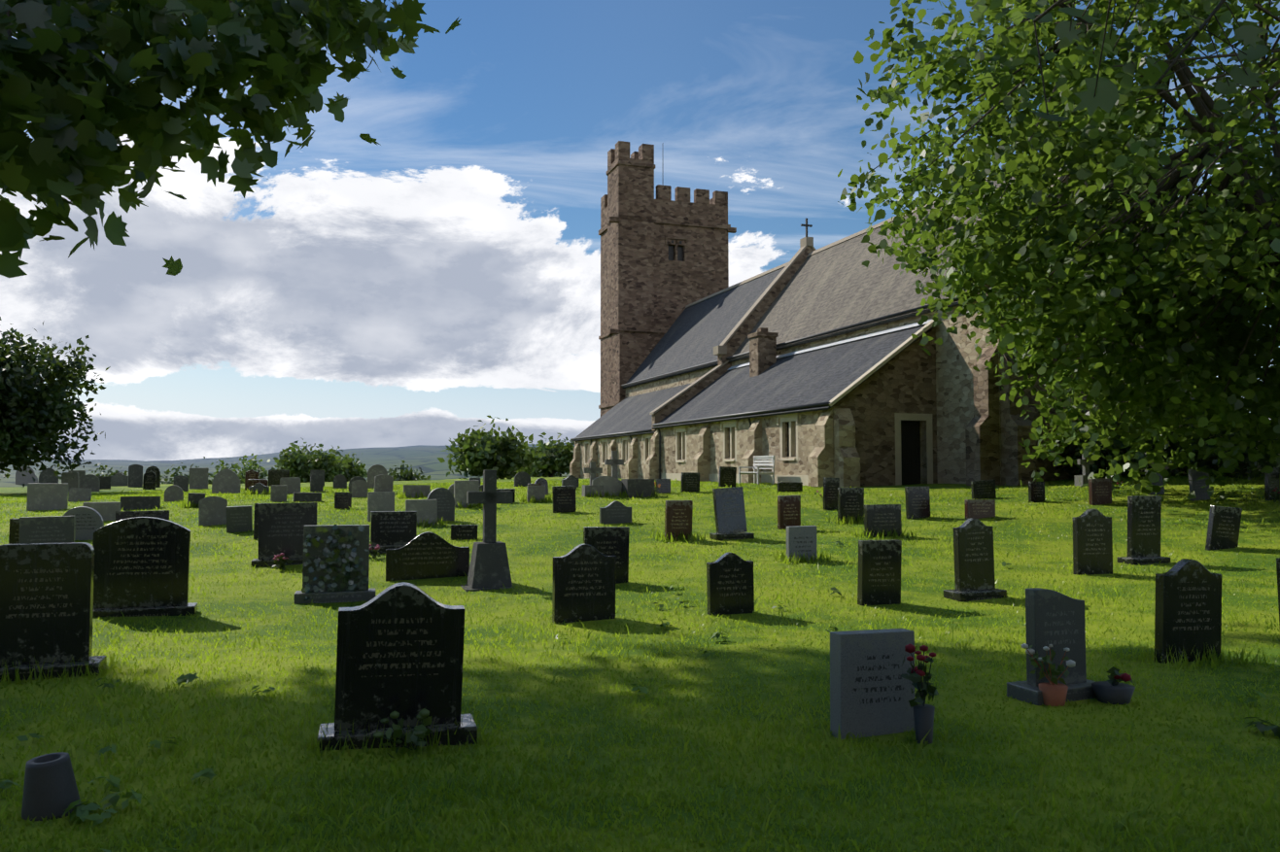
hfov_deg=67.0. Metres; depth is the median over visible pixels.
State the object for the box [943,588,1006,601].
headstone base
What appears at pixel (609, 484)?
headstone
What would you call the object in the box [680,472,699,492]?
headstone
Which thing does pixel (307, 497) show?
headstone
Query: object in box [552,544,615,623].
headstone
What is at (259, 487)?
headstone
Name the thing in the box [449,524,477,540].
headstone
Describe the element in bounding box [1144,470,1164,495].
headstone
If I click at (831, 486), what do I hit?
headstone
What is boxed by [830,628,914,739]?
headstone
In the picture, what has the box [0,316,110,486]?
tree
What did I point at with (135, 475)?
headstone
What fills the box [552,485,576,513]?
headstone
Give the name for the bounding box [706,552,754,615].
headstone
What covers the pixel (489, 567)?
cross monument
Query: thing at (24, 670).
headstone base
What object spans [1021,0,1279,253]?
branch twigs
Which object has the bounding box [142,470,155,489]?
headstone
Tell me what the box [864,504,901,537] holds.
headstone
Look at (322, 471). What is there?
headstone
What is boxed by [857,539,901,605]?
headstone
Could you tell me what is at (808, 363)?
church
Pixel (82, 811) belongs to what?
lawn weed leaves
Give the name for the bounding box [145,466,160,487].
headstone
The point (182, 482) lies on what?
headstone
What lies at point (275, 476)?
headstone
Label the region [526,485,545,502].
headstone
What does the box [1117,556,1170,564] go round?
headstone base
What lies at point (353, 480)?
headstone
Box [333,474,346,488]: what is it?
headstone
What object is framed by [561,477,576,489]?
headstone
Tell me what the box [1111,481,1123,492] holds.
red flowers stems
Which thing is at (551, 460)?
tree
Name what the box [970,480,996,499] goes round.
headstone
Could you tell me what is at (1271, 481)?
headstone
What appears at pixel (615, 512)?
headstone
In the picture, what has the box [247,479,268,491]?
headstone
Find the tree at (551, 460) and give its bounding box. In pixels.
[516,432,574,477]
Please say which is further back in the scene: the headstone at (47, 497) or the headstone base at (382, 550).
the headstone at (47, 497)
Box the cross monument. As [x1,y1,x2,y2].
[459,470,513,591]
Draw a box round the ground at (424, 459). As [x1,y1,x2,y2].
[0,443,1279,851]
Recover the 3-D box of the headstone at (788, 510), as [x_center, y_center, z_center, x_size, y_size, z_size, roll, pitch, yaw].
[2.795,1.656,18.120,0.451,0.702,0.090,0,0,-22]
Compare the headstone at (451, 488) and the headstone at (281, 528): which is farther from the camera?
the headstone at (451, 488)
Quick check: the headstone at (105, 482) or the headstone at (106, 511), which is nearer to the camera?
the headstone at (106, 511)
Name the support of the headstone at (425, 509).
on the ground at (424, 459)
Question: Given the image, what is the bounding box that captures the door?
[900,420,920,484]
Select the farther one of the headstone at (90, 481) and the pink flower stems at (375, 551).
the headstone at (90, 481)
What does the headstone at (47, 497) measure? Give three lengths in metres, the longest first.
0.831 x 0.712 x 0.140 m
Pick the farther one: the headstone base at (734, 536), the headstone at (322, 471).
the headstone at (322, 471)
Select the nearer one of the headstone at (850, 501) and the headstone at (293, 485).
the headstone at (850, 501)
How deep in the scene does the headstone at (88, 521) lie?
16.86 m
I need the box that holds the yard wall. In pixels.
[1171,425,1279,474]
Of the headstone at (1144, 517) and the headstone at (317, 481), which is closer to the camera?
the headstone at (1144, 517)
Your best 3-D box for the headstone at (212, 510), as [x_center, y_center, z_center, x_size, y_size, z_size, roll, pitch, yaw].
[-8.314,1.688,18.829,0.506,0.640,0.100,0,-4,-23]
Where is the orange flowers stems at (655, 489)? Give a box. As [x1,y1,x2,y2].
[654,482,660,492]
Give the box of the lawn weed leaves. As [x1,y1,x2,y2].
[0,540,1279,851]
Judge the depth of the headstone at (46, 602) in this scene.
6.89 m
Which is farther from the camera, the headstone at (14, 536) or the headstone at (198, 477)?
the headstone at (198, 477)
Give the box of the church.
[569,140,1201,487]
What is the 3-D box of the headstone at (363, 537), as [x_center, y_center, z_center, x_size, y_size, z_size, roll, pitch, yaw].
[-3.518,1.531,11.202,0.730,0.759,0.090,1,-2,-15]
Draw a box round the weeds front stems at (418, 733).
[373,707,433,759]
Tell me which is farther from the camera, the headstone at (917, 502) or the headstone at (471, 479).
the headstone at (471, 479)
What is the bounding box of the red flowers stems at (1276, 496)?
[1270,487,1279,502]
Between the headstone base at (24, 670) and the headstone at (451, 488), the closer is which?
the headstone base at (24, 670)
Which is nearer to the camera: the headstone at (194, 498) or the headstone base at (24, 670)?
the headstone base at (24, 670)
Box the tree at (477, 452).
[436,415,540,480]
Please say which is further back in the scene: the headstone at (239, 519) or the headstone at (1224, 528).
the headstone at (239, 519)
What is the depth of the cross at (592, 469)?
24.60 m
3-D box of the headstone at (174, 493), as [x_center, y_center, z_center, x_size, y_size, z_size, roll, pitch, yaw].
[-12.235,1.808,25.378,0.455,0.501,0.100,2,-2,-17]
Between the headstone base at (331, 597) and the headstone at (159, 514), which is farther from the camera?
the headstone at (159, 514)
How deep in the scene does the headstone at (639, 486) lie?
24.54 m
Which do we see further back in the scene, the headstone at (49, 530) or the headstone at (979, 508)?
the headstone at (979, 508)
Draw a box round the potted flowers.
[1021,643,1075,706]
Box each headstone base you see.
[0,656,106,682]
[92,602,197,618]
[251,558,303,567]
[293,588,375,603]
[317,714,477,751]
[369,545,404,554]
[709,532,754,540]
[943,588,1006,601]
[1006,679,1096,705]
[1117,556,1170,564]
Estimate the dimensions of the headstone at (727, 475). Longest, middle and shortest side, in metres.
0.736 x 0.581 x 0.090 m
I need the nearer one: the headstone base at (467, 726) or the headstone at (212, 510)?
the headstone base at (467, 726)
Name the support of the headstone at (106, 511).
on the ground at (424, 459)
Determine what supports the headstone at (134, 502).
on the ground at (424, 459)
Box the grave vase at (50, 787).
[21,752,81,821]
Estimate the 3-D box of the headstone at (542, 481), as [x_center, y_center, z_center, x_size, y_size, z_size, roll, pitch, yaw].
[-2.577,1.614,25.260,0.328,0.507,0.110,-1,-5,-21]
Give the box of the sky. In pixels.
[0,0,1279,461]
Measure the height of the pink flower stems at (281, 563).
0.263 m
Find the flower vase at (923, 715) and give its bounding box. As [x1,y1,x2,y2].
[900,643,938,744]
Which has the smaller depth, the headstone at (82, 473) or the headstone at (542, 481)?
the headstone at (542, 481)
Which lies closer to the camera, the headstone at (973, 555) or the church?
the headstone at (973, 555)
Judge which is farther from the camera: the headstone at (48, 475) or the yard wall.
the headstone at (48, 475)
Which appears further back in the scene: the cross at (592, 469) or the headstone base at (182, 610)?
the cross at (592, 469)
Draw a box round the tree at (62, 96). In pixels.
[0,0,461,277]
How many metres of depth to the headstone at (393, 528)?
14.85 m
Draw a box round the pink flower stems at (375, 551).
[369,541,380,558]
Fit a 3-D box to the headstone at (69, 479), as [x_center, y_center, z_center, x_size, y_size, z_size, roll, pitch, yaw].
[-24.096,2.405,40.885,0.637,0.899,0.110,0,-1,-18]
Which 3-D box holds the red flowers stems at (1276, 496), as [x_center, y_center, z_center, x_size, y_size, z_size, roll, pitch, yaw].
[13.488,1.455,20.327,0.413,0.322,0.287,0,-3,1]
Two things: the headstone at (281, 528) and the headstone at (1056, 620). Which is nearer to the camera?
the headstone at (1056, 620)
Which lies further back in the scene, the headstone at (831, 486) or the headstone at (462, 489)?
the headstone at (462, 489)
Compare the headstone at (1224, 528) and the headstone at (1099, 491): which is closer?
the headstone at (1224, 528)
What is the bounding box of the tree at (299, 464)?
[267,437,349,483]
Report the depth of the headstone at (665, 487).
25.57 m
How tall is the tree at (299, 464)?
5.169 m
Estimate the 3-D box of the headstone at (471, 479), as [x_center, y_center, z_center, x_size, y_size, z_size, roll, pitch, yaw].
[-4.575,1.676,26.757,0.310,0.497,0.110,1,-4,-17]
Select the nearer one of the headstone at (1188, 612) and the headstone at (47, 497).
the headstone at (1188, 612)
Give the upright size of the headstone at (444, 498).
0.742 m
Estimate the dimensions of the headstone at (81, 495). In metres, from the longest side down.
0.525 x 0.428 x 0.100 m
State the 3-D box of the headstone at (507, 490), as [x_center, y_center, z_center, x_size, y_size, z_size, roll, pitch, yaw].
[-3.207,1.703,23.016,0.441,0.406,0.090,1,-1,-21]
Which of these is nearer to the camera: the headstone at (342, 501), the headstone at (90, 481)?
the headstone at (342, 501)
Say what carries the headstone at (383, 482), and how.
on the ground at (424, 459)
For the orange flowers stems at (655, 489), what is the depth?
25.29 m
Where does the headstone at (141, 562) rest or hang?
on the ground at (424, 459)
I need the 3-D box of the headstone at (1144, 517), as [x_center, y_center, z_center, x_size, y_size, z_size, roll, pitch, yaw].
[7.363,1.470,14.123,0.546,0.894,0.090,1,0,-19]
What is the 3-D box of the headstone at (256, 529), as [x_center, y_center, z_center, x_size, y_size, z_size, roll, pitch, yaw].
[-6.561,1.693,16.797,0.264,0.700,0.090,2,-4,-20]
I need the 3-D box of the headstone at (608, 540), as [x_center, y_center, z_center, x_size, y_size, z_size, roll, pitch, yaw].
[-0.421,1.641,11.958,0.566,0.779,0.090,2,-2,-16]
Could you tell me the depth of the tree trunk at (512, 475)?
88.36 m
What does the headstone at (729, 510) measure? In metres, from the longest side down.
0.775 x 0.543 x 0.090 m
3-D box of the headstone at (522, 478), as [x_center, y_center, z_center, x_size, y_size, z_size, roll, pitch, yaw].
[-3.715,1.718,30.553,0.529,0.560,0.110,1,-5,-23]
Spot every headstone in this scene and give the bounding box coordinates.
[0,542,94,666]
[8,518,19,544]
[15,466,34,484]
[19,516,75,544]
[26,483,68,511]
[38,467,58,484]
[61,472,78,491]
[63,506,103,540]
[68,470,85,480]
[68,487,92,501]
[79,474,100,491]
[82,502,120,520]
[92,517,190,609]
[98,476,110,489]
[110,472,128,486]
[115,510,169,521]
[120,496,160,510]
[128,464,142,487]
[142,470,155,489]
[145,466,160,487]
[163,484,183,502]
[172,476,188,491]
[187,492,205,507]
[189,467,208,488]
[198,496,227,526]
[211,468,240,493]
[225,505,252,532]
[244,469,258,490]
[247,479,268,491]
[248,483,269,494]
[253,503,258,540]
[258,502,317,559]
[268,469,289,486]
[270,485,286,501]
[279,477,300,494]
[293,492,321,502]
[302,524,369,592]
[310,470,323,492]
[310,470,324,485]
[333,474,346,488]
[334,492,351,509]
[334,582,465,730]
[348,476,366,492]
[351,480,367,497]
[367,464,387,488]
[367,491,394,521]
[370,511,416,546]
[374,474,393,491]
[385,531,469,581]
[403,484,430,497]
[405,499,437,524]
[426,487,454,521]
[448,484,453,494]
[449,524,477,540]
[453,480,479,507]
[468,478,480,485]
[496,488,515,502]
[514,471,530,486]
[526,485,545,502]
[534,478,548,494]
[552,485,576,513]
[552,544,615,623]
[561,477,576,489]
[563,475,578,487]
[583,526,629,584]
[591,476,622,496]
[599,500,631,524]
[621,479,654,497]
[655,479,670,493]
[664,500,692,540]
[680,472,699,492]
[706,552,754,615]
[712,486,747,533]
[718,466,736,487]
[777,482,802,492]
[777,495,800,529]
[786,525,816,561]
[823,477,839,510]
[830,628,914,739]
[837,487,864,522]
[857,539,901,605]
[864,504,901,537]
[904,486,930,519]
[952,518,995,591]
[964,499,995,519]
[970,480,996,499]
[1025,588,1086,687]
[1028,482,1044,502]
[1072,508,1112,575]
[1088,478,1111,505]
[1126,495,1161,557]
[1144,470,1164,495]
[1154,558,1221,663]
[1187,469,1210,501]
[1205,505,1242,551]
[1264,467,1279,500]
[1276,557,1279,625]
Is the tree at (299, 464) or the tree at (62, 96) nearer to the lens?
the tree at (62, 96)
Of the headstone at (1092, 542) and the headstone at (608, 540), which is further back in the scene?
the headstone at (1092, 542)
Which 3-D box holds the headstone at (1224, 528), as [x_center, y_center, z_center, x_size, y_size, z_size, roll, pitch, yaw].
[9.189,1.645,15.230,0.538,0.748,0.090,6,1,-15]
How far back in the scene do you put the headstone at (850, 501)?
19.21 m
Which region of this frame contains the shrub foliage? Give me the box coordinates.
[1056,378,1279,481]
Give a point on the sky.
(441, 277)
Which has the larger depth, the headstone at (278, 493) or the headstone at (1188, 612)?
the headstone at (278, 493)
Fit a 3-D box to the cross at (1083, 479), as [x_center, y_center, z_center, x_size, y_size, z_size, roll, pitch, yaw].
[12.066,1.223,26.164,0.500,0.922,0.300,1,-3,-19]
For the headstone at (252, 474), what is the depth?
35.75 m
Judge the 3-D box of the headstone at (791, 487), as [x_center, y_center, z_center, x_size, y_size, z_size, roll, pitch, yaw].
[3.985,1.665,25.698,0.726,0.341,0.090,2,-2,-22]
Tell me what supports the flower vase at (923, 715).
on the ground at (424, 459)
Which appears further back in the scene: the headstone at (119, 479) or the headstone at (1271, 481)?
the headstone at (119, 479)
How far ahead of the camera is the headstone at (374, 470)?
31.68 m
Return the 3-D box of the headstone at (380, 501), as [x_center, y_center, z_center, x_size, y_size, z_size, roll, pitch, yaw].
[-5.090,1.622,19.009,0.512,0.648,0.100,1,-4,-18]
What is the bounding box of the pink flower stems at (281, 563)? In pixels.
[270,553,293,570]
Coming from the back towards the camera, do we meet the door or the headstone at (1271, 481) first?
the door
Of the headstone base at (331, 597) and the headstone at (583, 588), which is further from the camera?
the headstone base at (331, 597)
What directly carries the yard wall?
on the ground at (424, 459)
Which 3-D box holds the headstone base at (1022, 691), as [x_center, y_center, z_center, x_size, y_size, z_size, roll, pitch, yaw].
[2.802,1.809,6.497,0.589,0.158,0.290,1,-3,-20]
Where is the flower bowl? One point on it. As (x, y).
(1113, 690)
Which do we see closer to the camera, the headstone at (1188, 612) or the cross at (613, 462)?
the headstone at (1188, 612)
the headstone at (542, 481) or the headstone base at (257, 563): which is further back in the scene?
the headstone at (542, 481)
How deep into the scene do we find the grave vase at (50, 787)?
4.12 m
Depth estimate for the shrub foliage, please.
27.07 m
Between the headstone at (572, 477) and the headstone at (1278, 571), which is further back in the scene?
the headstone at (572, 477)
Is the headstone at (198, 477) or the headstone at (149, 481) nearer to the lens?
the headstone at (149, 481)
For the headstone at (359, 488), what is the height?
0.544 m
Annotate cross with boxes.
[582,461,603,496]
[604,450,623,478]
[1074,453,1094,486]
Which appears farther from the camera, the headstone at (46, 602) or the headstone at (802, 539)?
the headstone at (802, 539)
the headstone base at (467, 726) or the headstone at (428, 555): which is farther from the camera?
the headstone at (428, 555)
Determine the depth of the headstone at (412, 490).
25.64 m
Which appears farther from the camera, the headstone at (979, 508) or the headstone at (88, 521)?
the headstone at (979, 508)
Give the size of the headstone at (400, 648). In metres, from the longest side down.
0.789 x 0.678 x 0.100 m
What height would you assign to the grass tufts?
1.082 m
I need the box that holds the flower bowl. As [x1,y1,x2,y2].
[1091,666,1135,704]
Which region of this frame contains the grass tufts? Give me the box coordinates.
[0,484,1270,761]
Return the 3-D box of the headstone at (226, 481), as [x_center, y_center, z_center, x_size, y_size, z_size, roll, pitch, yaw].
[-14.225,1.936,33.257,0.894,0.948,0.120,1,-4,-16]
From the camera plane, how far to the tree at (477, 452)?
61.06 m
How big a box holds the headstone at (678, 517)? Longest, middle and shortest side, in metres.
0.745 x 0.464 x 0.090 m
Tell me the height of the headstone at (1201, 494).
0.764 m
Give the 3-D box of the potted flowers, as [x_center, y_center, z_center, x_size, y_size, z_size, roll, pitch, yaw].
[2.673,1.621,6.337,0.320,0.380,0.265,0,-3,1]
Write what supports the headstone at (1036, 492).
on the ground at (424, 459)
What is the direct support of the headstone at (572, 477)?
on the ground at (424, 459)
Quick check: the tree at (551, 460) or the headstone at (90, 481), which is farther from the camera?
the tree at (551, 460)

